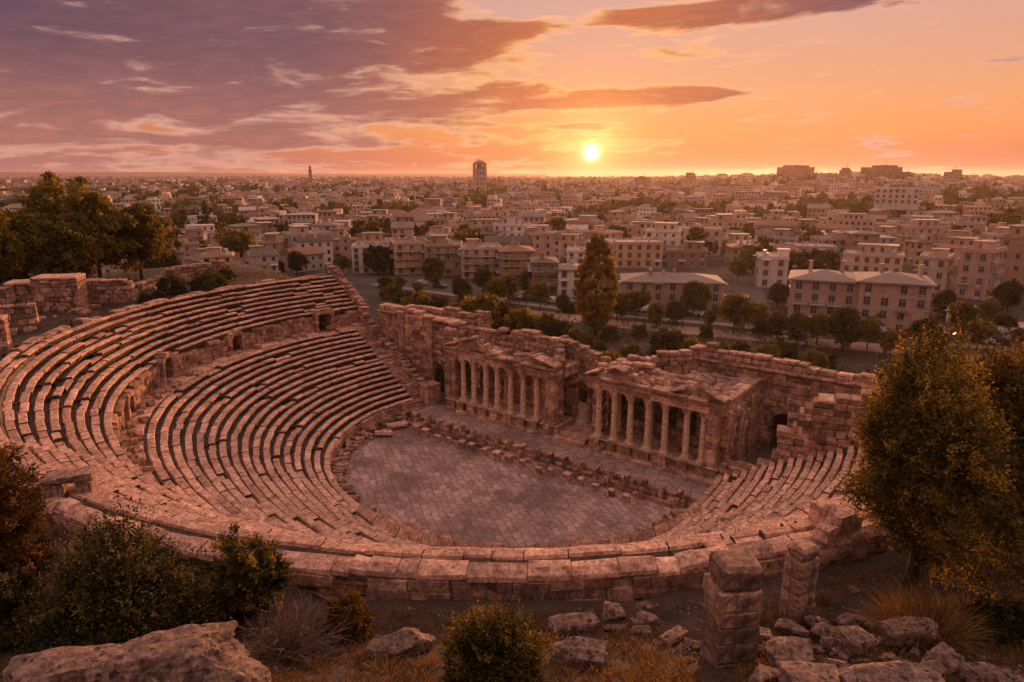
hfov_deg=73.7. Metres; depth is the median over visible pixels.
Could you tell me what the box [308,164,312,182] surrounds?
minaret
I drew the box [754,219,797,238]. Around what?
town house
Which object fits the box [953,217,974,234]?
town house
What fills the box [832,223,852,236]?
town house
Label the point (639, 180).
tower block
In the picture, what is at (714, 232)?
apartment block
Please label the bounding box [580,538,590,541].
tumbled stone
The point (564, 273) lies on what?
window
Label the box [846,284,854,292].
window
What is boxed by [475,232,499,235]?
town house
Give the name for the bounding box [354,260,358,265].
window
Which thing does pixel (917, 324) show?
street tree
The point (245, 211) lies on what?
town house
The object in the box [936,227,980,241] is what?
town house
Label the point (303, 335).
loose stone
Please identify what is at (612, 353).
park tree
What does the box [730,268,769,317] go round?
side street
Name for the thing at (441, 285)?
parked car
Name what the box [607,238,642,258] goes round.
town house
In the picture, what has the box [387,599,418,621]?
dry tuft
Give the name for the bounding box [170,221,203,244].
town house
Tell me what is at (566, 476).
stone block
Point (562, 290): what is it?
window
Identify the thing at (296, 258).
park tree
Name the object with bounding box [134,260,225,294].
curved wall
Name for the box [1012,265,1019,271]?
window
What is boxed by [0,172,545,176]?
hills
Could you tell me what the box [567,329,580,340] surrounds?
park bush
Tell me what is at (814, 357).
park bush
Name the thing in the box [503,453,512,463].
stone block
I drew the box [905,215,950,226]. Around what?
apartment block
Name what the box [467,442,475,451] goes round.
stone block
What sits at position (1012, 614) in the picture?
broad bush
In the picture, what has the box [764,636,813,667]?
rock
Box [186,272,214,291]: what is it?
dark bush
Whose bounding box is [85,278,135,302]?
broken wall
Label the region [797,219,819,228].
town house
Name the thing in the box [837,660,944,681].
rock
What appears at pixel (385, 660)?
dry tuft
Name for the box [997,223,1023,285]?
apartment block
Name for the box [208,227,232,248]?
town house
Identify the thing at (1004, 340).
parked car
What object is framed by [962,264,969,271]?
window
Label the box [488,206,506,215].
town house
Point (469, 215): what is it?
town house
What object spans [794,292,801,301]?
window
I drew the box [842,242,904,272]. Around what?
apartment block
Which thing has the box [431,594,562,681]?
leafy bush
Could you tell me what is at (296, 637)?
thorn bush
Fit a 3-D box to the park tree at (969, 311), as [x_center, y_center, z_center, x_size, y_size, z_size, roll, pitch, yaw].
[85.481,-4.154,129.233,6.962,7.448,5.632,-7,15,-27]
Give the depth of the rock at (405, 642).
23.49 m
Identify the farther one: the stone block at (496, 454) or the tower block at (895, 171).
the tower block at (895, 171)
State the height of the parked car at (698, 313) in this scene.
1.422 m
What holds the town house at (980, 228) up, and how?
on the ground at (722, 271)
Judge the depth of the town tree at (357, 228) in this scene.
285.20 m
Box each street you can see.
[312,269,1011,346]
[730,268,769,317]
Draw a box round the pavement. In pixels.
[370,283,1022,351]
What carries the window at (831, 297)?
in the apartment block at (895, 299)
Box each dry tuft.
[297,649,341,673]
[363,652,402,674]
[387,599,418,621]
[404,646,441,674]
[447,613,467,626]
[541,656,584,680]
[641,654,673,666]
[660,655,708,678]
[733,662,752,677]
[760,604,779,628]
[815,586,840,606]
[856,603,888,617]
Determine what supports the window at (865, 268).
in the apartment block at (867, 257)
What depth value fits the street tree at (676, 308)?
138.43 m
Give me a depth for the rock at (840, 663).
21.95 m
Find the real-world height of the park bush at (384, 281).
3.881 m
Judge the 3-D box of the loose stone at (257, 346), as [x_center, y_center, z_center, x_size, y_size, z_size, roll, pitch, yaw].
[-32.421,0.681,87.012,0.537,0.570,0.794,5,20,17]
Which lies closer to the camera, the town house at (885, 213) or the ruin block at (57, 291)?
the ruin block at (57, 291)
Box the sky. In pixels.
[0,0,1023,176]
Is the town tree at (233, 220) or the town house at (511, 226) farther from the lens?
the town tree at (233, 220)
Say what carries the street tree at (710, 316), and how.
on the ground at (722, 271)
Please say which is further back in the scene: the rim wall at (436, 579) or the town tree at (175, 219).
the town tree at (175, 219)
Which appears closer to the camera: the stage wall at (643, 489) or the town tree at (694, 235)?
the stage wall at (643, 489)
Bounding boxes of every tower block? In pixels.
[635,172,650,186]
[685,173,695,181]
[776,165,814,177]
[839,163,851,176]
[860,161,902,177]
[902,171,910,176]
[943,167,961,180]
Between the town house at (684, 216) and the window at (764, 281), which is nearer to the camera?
the window at (764, 281)
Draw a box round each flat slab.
[375,430,391,435]
[386,420,407,429]
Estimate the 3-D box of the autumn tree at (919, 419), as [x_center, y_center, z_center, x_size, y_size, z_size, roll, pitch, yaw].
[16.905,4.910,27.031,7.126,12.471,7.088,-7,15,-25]
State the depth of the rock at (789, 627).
25.03 m
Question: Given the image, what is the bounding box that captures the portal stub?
[0,314,13,353]
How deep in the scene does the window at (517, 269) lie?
196.87 m
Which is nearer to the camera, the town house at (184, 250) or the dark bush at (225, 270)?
the dark bush at (225, 270)
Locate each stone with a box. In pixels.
[9,327,17,335]
[23,326,36,331]
[38,316,45,320]
[68,307,88,312]
[79,309,91,315]
[85,304,100,308]
[124,451,135,464]
[125,422,134,427]
[126,446,138,453]
[127,428,136,437]
[128,437,137,444]
[133,432,144,439]
[133,453,140,458]
[135,456,145,464]
[136,402,145,408]
[137,409,144,413]
[137,416,149,422]
[142,466,152,472]
[143,399,155,406]
[149,388,165,395]
[154,393,161,398]
[162,385,171,388]
[167,377,175,382]
[171,379,181,385]
[185,370,193,375]
[200,359,211,364]
[254,343,260,348]
[274,337,282,341]
[299,333,307,336]
[326,325,332,330]
[331,457,339,466]
[331,469,340,473]
[333,467,347,473]
[334,462,349,467]
[337,475,345,483]
[339,482,349,486]
[343,447,353,453]
[343,451,351,457]
[344,489,355,494]
[345,439,351,446]
[349,495,360,500]
[351,444,358,449]
[352,441,361,445]
[356,436,364,442]
[360,431,373,439]
[366,422,376,427]
[367,505,376,511]
[368,426,376,432]
[380,514,392,519]
[381,414,392,420]
[386,518,396,523]
[389,411,398,419]
[396,415,401,420]
[487,540,504,545]
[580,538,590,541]
[592,537,608,540]
[637,526,646,530]
[652,520,662,525]
[663,513,672,519]
[670,508,678,517]
[757,645,764,656]
[766,666,778,680]
[775,659,784,668]
[812,644,825,654]
[829,647,850,661]
[871,632,881,638]
[877,636,891,645]
[878,652,894,661]
[888,656,907,660]
[908,647,921,657]
[919,659,945,675]
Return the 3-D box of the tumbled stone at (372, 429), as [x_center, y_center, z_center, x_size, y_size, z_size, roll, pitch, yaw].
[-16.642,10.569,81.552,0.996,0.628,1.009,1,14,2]
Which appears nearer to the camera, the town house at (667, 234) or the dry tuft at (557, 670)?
the dry tuft at (557, 670)
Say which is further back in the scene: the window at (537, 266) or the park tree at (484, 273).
the park tree at (484, 273)
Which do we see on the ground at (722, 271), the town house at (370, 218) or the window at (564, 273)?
the town house at (370, 218)
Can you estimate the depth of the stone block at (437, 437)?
78.86 m
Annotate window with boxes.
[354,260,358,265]
[445,254,449,259]
[515,267,519,272]
[536,265,541,271]
[561,271,566,277]
[561,281,566,286]
[561,289,566,294]
[627,283,632,290]
[641,283,647,290]
[654,293,660,300]
[655,284,661,290]
[669,283,675,291]
[669,293,675,300]
[670,252,674,257]
[700,253,704,258]
[711,304,717,311]
[712,294,718,301]
[713,284,719,291]
[762,269,767,275]
[762,279,767,285]
[777,270,782,276]
[778,260,783,266]
[793,304,800,312]
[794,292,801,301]
[795,281,802,289]
[809,305,817,313]
[810,293,818,302]
[812,282,819,290]
[826,306,834,314]
[827,294,835,303]
[828,283,836,291]
[844,295,852,304]
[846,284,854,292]
[854,256,859,261]
[861,309,869,317]
[862,296,870,305]
[863,266,868,271]
[864,257,869,262]
[864,283,872,292]
[874,257,879,262]
[879,310,886,319]
[880,297,888,306]
[884,258,889,263]
[894,258,899,264]
[895,324,903,330]
[896,313,904,320]
[897,298,906,307]
[899,285,908,294]
[916,299,925,309]
[917,286,927,295]
[923,260,929,266]
[934,284,940,290]
[936,272,942,279]
[937,261,944,267]
[959,288,965,295]
[960,276,967,283]
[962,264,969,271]
[964,252,971,259]
[973,290,980,297]
[975,278,982,285]
[977,266,984,273]
[979,253,986,260]
[1003,239,1009,245]
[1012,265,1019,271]
[1015,253,1021,259]
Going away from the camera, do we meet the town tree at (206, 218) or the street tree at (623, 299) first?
the street tree at (623, 299)
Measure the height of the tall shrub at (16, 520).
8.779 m
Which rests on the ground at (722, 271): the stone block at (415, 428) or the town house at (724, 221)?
the town house at (724, 221)
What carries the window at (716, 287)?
in the apartment block at (664, 287)
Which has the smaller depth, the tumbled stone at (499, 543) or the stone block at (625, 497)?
the tumbled stone at (499, 543)
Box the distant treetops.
[0,172,1023,223]
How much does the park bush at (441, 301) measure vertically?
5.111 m
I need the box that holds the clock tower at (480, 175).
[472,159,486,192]
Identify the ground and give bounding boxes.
[0,177,1023,681]
[437,384,776,464]
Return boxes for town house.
[92,251,132,274]
[112,203,129,211]
[161,208,171,215]
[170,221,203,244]
[170,235,200,264]
[183,247,206,264]
[187,213,216,222]
[197,227,208,245]
[200,243,234,262]
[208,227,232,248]
[226,220,262,235]
[234,250,247,263]
[238,206,255,217]
[246,245,280,271]
[248,217,279,223]
[250,207,279,219]
[253,213,278,223]
[253,222,277,233]
[255,231,284,260]
[270,210,287,220]
[279,220,287,226]
[280,242,324,271]
[287,210,317,227]
[292,232,333,262]
[297,221,312,226]
[310,217,343,233]
[313,209,340,221]
[324,214,347,220]
[325,228,351,259]
[345,213,367,219]
[349,215,362,224]
[350,237,355,244]
[354,228,391,241]
[357,232,385,240]
[361,215,383,228]
[368,209,392,221]
[391,222,413,237]
[395,212,413,222]
[414,216,434,226]
[415,231,433,239]
[425,226,456,239]
[435,212,459,224]
[442,221,459,231]
[461,219,481,231]
[462,211,476,219]
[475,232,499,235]
[477,209,495,217]
[484,235,531,245]
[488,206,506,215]
[493,216,531,235]
[509,211,525,216]
[517,211,545,224]
[524,223,553,256]
[531,225,555,232]
[542,230,561,261]
[548,216,567,230]
[561,233,587,256]
[565,218,598,229]
[566,225,587,232]
[568,227,593,239]
[573,215,602,224]
[574,213,599,217]
[578,220,620,229]
[588,235,613,243]
[591,225,623,238]
[603,221,638,237]
[605,211,626,223]
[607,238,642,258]
[623,215,642,224]
[636,221,656,238]
[644,222,681,260]
[648,214,674,221]
[651,213,668,221]
[667,207,694,221]
[680,213,698,223]
[686,217,708,225]
[692,208,720,216]
[709,213,743,245]
[722,230,750,239]
[722,233,752,254]
[726,204,740,213]
[733,237,771,245]
[735,209,754,217]
[744,218,761,223]
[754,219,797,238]
[754,230,772,239]
[763,210,786,219]
[766,228,798,246]
[775,241,799,266]
[776,211,800,220]
[781,217,794,220]
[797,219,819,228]
[797,223,825,241]
[807,204,829,218]
[809,229,844,259]
[811,223,844,234]
[826,210,847,223]
[832,213,875,231]
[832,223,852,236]
[834,208,850,212]
[843,224,881,251]
[865,214,888,221]
[866,210,882,214]
[867,209,890,217]
[872,226,904,236]
[873,220,909,231]
[879,228,895,243]
[886,215,909,220]
[894,235,921,250]
[900,210,933,217]
[901,219,951,241]
[903,232,940,265]
[931,208,957,216]
[932,213,945,217]
[934,215,947,219]
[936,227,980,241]
[945,215,960,220]
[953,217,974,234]
[959,211,988,227]
[974,223,998,235]
[980,225,1008,239]
[985,209,1017,213]
[985,222,1010,231]
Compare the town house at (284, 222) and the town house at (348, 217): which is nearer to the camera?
the town house at (284, 222)
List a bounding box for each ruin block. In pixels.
[3,279,34,303]
[29,273,89,310]
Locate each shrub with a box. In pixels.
[0,434,60,581]
[189,526,259,629]
[204,520,297,625]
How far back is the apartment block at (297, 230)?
241.06 m
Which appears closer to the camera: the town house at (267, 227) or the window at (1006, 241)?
the window at (1006, 241)
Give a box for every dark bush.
[135,289,154,303]
[150,287,166,298]
[154,270,188,296]
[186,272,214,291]
[194,266,228,291]
[215,265,236,280]
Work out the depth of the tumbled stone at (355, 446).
76.38 m
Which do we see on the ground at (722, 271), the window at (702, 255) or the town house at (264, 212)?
the town house at (264, 212)
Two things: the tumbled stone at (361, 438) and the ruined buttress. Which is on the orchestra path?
the tumbled stone at (361, 438)
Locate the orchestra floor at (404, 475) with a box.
[351,425,672,546]
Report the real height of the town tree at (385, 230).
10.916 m
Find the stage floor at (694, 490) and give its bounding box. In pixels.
[414,403,710,504]
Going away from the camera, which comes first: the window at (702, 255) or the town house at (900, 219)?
the window at (702, 255)
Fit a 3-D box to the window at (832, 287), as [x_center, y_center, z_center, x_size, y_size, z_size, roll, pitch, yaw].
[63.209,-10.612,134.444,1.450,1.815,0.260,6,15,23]
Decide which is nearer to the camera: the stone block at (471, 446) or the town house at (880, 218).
the stone block at (471, 446)
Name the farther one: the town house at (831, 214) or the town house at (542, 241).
the town house at (831, 214)
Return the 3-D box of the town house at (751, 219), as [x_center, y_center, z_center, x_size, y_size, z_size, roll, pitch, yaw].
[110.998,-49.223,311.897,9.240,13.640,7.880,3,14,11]
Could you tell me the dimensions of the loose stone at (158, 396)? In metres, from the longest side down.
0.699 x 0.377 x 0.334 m
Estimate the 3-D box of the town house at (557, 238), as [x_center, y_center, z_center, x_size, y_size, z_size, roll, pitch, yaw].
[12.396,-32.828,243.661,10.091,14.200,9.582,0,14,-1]
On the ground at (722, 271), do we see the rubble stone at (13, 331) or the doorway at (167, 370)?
the rubble stone at (13, 331)
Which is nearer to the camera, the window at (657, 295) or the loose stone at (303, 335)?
the loose stone at (303, 335)
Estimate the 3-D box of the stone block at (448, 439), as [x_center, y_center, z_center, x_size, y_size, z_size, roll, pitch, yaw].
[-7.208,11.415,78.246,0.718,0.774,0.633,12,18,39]
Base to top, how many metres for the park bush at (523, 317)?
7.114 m
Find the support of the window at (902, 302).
in the apartment block at (895, 299)
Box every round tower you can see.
[490,178,496,184]
[497,178,503,185]
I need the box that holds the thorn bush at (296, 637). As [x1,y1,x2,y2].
[234,587,355,674]
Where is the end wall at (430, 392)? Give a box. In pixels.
[324,263,440,406]
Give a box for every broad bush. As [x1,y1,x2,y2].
[0,558,55,654]
[1,493,241,655]
[948,584,1023,649]
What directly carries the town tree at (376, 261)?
on the ground at (722, 271)
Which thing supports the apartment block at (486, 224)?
on the ground at (722, 271)
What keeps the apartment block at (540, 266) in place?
on the ground at (722, 271)
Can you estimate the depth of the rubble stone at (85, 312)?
84.81 m
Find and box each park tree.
[212,222,259,254]
[278,260,285,273]
[286,250,310,275]
[332,255,351,272]
[421,255,446,284]
[472,266,492,292]
[500,274,521,300]
[517,270,531,294]
[579,348,621,389]
[647,302,667,325]
[679,280,711,315]
[715,292,758,332]
[727,254,750,282]
[766,282,789,306]
[785,311,819,348]
[822,306,866,351]
[875,328,908,355]
[931,289,957,318]
[947,300,981,333]
[976,300,1001,321]
[988,279,1023,312]
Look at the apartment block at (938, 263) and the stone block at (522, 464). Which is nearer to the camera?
the stone block at (522, 464)
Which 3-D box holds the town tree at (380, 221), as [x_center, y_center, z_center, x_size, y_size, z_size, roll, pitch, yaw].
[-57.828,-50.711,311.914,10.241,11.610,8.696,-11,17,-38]
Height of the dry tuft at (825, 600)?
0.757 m
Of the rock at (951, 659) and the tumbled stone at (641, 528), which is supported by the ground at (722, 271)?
the rock at (951, 659)
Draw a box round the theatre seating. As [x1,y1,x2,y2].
[0,275,1015,595]
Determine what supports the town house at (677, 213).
on the ground at (722, 271)
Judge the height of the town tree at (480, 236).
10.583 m
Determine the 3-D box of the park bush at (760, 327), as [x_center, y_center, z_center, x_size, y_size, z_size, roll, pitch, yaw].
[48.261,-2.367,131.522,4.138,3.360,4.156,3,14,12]
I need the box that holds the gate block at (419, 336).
[377,303,491,403]
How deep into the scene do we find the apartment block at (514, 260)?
196.16 m
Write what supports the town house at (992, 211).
on the ground at (722, 271)
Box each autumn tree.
[825,302,1023,603]
[948,328,1023,569]
[1008,463,1023,543]
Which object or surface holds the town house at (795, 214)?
on the ground at (722, 271)
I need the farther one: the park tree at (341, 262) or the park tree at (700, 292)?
the park tree at (341, 262)
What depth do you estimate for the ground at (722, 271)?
28.02 m
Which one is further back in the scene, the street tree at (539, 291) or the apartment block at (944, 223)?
the apartment block at (944, 223)
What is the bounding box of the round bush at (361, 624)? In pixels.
[320,583,375,644]
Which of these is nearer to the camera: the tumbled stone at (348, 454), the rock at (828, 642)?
the rock at (828, 642)
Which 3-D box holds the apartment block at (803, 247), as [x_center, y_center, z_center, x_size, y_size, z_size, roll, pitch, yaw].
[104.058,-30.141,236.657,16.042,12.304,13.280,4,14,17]
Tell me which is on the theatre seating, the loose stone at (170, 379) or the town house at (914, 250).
the loose stone at (170, 379)
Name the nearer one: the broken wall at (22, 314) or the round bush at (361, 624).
the round bush at (361, 624)
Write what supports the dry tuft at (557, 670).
on the ground at (722, 271)
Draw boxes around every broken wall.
[0,286,16,307]
[0,302,38,325]
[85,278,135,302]
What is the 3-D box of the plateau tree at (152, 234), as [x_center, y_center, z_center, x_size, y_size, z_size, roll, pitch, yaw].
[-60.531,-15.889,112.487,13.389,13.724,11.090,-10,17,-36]
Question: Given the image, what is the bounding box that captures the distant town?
[0,171,1023,221]
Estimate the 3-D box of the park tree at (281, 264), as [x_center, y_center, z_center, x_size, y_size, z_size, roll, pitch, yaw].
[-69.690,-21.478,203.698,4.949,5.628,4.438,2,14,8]
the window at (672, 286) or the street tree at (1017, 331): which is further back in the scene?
the window at (672, 286)
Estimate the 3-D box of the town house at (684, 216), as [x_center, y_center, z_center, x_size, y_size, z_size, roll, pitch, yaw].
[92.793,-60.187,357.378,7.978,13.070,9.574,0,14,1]
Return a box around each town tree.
[142,257,170,268]
[151,242,181,267]
[168,216,180,221]
[172,220,186,226]
[176,209,188,217]
[177,220,189,227]
[179,214,187,220]
[195,214,215,223]
[195,240,207,247]
[210,221,222,232]
[225,213,245,224]
[227,212,236,222]
[235,217,249,222]
[273,223,288,232]
[349,219,368,236]
[352,227,371,236]
[363,244,392,273]
[363,254,389,275]
[364,220,380,231]
[376,223,391,233]
[378,217,393,228]
[384,220,391,229]
[413,225,423,232]
[419,220,436,234]
[451,231,467,242]
[458,223,471,237]
[470,228,480,236]
[475,232,496,242]
[539,222,556,229]
[550,217,565,230]
[597,213,606,220]
[607,224,628,237]
[686,226,711,248]
[703,241,718,254]
[729,226,741,232]
[739,241,768,273]
[741,222,754,238]
[748,236,777,255]
[787,250,818,276]
[791,224,815,241]
[802,229,822,242]
[808,247,840,270]
[951,225,963,229]
[984,212,1002,223]
[1000,208,1017,218]
[1000,219,1012,226]
[1008,214,1021,224]
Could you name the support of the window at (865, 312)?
in the apartment block at (895, 299)
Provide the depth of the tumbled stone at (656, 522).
58.67 m
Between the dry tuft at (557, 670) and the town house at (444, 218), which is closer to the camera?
the dry tuft at (557, 670)
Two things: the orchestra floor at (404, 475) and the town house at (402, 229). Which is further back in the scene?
the town house at (402, 229)
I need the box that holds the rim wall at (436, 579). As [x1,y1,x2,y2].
[0,351,1023,599]
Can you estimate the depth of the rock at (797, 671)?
19.92 m
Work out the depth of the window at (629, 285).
153.23 m
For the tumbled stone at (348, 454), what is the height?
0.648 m
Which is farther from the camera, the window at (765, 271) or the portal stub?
the window at (765, 271)
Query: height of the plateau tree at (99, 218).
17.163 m
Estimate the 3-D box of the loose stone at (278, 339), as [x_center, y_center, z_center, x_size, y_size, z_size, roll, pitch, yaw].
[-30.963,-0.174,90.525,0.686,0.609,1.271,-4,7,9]
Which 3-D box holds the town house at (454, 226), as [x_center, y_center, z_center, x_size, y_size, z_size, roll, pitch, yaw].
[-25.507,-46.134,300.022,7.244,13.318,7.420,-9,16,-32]
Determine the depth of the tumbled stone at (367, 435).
79.33 m
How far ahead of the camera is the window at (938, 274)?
175.83 m
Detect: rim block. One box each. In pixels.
[808,498,836,523]
[813,522,838,543]
[824,502,862,535]
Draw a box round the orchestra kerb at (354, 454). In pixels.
[344,427,687,546]
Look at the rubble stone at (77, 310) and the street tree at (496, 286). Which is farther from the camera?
the street tree at (496, 286)
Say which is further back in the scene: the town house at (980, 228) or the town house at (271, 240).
the town house at (980, 228)
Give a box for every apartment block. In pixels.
[186,224,216,237]
[254,231,287,248]
[282,224,324,247]
[333,220,351,233]
[350,236,391,272]
[387,235,429,274]
[421,232,463,275]
[422,213,462,221]
[458,238,500,278]
[473,218,499,232]
[495,241,536,279]
[527,251,559,295]
[556,257,580,297]
[564,244,602,263]
[613,231,663,267]
[618,265,727,312]
[665,240,709,267]
[678,221,721,255]
[724,239,753,264]
[733,210,745,218]
[753,246,790,287]
[785,260,937,335]
[788,238,837,265]
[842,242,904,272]
[872,183,919,209]
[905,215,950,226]
[913,248,954,292]
[939,236,978,265]
[955,238,1007,300]
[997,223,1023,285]
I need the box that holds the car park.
[509,295,647,312]
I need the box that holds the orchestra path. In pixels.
[331,420,396,501]
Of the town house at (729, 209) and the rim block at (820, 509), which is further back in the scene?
the town house at (729, 209)
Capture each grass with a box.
[0,262,298,359]
[0,542,1023,681]
[849,575,1006,661]
[933,582,1022,637]
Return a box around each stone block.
[9,464,98,509]
[411,424,420,433]
[421,427,429,436]
[434,434,441,440]
[445,436,452,443]
[457,439,465,448]
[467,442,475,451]
[481,447,488,455]
[492,450,501,459]
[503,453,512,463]
[519,458,525,467]
[535,465,541,473]
[546,467,554,476]
[563,471,571,481]
[577,476,584,485]
[591,482,599,491]
[608,487,615,497]
[621,492,630,502]
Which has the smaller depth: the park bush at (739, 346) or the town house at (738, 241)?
the park bush at (739, 346)
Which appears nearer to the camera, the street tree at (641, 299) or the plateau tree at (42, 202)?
the plateau tree at (42, 202)
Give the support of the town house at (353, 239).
on the ground at (722, 271)
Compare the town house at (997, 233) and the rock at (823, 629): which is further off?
the town house at (997, 233)
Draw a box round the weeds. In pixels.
[2,280,860,550]
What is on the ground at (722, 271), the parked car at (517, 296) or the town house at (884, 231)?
the town house at (884, 231)
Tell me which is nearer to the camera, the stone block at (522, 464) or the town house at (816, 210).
the stone block at (522, 464)
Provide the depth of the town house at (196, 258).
206.16 m
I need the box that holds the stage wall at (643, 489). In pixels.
[402,410,686,508]
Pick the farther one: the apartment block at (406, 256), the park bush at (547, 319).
the apartment block at (406, 256)
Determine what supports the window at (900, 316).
in the apartment block at (895, 299)
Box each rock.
[365,627,435,657]
[474,606,487,611]
[600,601,626,619]
[603,624,627,630]
[630,611,660,624]
[635,601,653,611]
[683,637,700,649]
[748,663,775,681]
[760,627,772,639]
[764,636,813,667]
[774,618,808,637]
[777,661,839,681]
[804,614,828,625]
[810,622,836,636]
[820,636,840,648]
[822,657,849,667]
[833,625,878,657]
[836,613,866,625]
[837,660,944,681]
[848,586,860,593]
[865,620,878,631]
[878,616,941,647]
[920,641,965,673]
[958,662,1023,681]
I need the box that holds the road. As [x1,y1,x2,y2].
[516,310,993,360]
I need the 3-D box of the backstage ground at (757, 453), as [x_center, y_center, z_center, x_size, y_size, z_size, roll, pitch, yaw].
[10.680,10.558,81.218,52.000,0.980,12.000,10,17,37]
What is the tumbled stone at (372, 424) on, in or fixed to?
on the orchestra path
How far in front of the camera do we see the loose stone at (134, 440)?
56.61 m
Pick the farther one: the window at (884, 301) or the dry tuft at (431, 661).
the window at (884, 301)
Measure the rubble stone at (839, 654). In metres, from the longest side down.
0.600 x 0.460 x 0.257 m
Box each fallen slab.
[547,611,600,635]
[629,625,651,634]
[659,625,687,645]
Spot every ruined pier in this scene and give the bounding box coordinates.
[700,548,763,667]
[778,539,819,624]
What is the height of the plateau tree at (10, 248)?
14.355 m
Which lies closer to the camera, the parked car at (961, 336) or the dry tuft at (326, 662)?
the dry tuft at (326, 662)
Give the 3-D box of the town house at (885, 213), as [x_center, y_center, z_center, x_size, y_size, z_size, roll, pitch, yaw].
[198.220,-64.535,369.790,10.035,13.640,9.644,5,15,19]
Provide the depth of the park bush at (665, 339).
114.14 m
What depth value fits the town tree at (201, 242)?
237.21 m
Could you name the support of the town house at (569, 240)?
on the ground at (722, 271)
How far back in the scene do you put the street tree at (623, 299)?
141.64 m
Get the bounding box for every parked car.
[414,280,427,284]
[432,282,447,287]
[506,293,521,299]
[520,294,533,300]
[683,307,691,315]
[685,309,704,316]
[879,326,892,332]
[895,328,918,335]
[953,332,966,342]
[992,336,1009,345]
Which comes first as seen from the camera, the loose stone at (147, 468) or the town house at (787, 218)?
the loose stone at (147, 468)
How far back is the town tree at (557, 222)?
352.29 m
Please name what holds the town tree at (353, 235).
on the ground at (722, 271)
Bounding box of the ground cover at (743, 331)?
[500,301,1023,374]
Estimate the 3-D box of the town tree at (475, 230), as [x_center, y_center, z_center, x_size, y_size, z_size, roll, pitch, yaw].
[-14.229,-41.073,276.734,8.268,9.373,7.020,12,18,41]
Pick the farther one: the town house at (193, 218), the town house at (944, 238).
the town house at (193, 218)
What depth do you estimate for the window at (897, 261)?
206.45 m
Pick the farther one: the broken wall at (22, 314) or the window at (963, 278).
the window at (963, 278)
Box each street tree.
[393,276,405,289]
[411,280,423,291]
[451,277,472,296]
[484,277,508,299]
[528,276,552,308]
[554,293,570,312]
[607,291,633,320]
[627,288,652,317]
[665,300,685,324]
[703,310,717,325]
[747,296,770,330]
[766,311,787,340]
[809,312,828,342]
[862,312,884,349]
[905,319,932,344]
[924,329,954,350]
[957,317,1000,349]
[991,313,1019,335]
[1008,326,1023,349]
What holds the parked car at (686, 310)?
on the street at (364, 277)
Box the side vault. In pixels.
[719,459,755,476]
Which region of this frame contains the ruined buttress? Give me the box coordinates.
[756,385,887,468]
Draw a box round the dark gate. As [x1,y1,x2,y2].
[435,375,444,391]
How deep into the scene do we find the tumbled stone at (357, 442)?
77.36 m
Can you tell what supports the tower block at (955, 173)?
on the ground at (722, 271)
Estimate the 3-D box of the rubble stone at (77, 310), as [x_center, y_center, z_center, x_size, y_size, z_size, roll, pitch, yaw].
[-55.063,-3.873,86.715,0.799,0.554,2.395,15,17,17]
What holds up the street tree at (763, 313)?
on the ground at (722, 271)
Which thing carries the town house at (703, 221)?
on the ground at (722, 271)
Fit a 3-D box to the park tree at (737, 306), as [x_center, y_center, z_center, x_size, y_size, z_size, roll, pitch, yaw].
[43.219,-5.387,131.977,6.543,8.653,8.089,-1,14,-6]
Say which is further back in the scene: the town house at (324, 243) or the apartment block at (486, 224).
the apartment block at (486, 224)
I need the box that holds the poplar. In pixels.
[574,234,619,334]
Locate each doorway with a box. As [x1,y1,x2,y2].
[119,389,136,419]
[136,351,176,385]
[209,330,245,353]
[303,307,334,331]
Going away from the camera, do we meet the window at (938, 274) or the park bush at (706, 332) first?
the park bush at (706, 332)
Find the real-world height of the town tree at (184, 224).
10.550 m
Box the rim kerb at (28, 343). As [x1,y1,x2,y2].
[7,274,329,354]
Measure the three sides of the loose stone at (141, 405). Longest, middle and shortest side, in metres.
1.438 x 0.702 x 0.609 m
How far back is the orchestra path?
82.75 m
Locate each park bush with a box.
[376,276,392,288]
[378,281,400,299]
[392,291,412,304]
[398,289,433,306]
[431,294,449,307]
[447,301,473,312]
[456,290,473,301]
[458,292,503,328]
[480,299,516,334]
[502,307,544,334]
[531,312,556,335]
[545,318,572,336]
[561,301,576,313]
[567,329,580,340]
[575,331,594,347]
[578,384,586,402]
[591,341,606,351]
[600,325,618,341]
[618,343,644,357]
[631,325,647,338]
[645,326,688,355]
[677,337,706,350]
[699,326,713,337]
[718,341,728,349]
[730,341,754,352]
[751,320,772,335]
[756,343,780,357]
[772,340,799,359]
[797,348,830,368]
[822,352,838,368]
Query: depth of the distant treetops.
524.52 m
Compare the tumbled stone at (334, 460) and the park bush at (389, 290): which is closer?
the tumbled stone at (334, 460)
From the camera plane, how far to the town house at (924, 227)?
257.45 m
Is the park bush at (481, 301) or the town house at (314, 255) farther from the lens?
the town house at (314, 255)
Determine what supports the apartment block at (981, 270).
on the ground at (722, 271)
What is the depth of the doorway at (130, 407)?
61.82 m
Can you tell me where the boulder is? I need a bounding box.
[2,620,270,681]
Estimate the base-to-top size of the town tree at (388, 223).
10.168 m
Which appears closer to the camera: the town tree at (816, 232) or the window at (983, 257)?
the window at (983, 257)
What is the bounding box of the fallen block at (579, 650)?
[550,636,608,669]
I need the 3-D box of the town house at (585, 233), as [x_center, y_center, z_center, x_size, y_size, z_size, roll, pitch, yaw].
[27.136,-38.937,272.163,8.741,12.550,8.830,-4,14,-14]
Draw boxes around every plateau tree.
[0,207,34,286]
[1,208,59,281]
[4,171,84,224]
[26,220,104,277]
[50,175,142,277]
[103,202,182,279]
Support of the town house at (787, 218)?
on the ground at (722, 271)

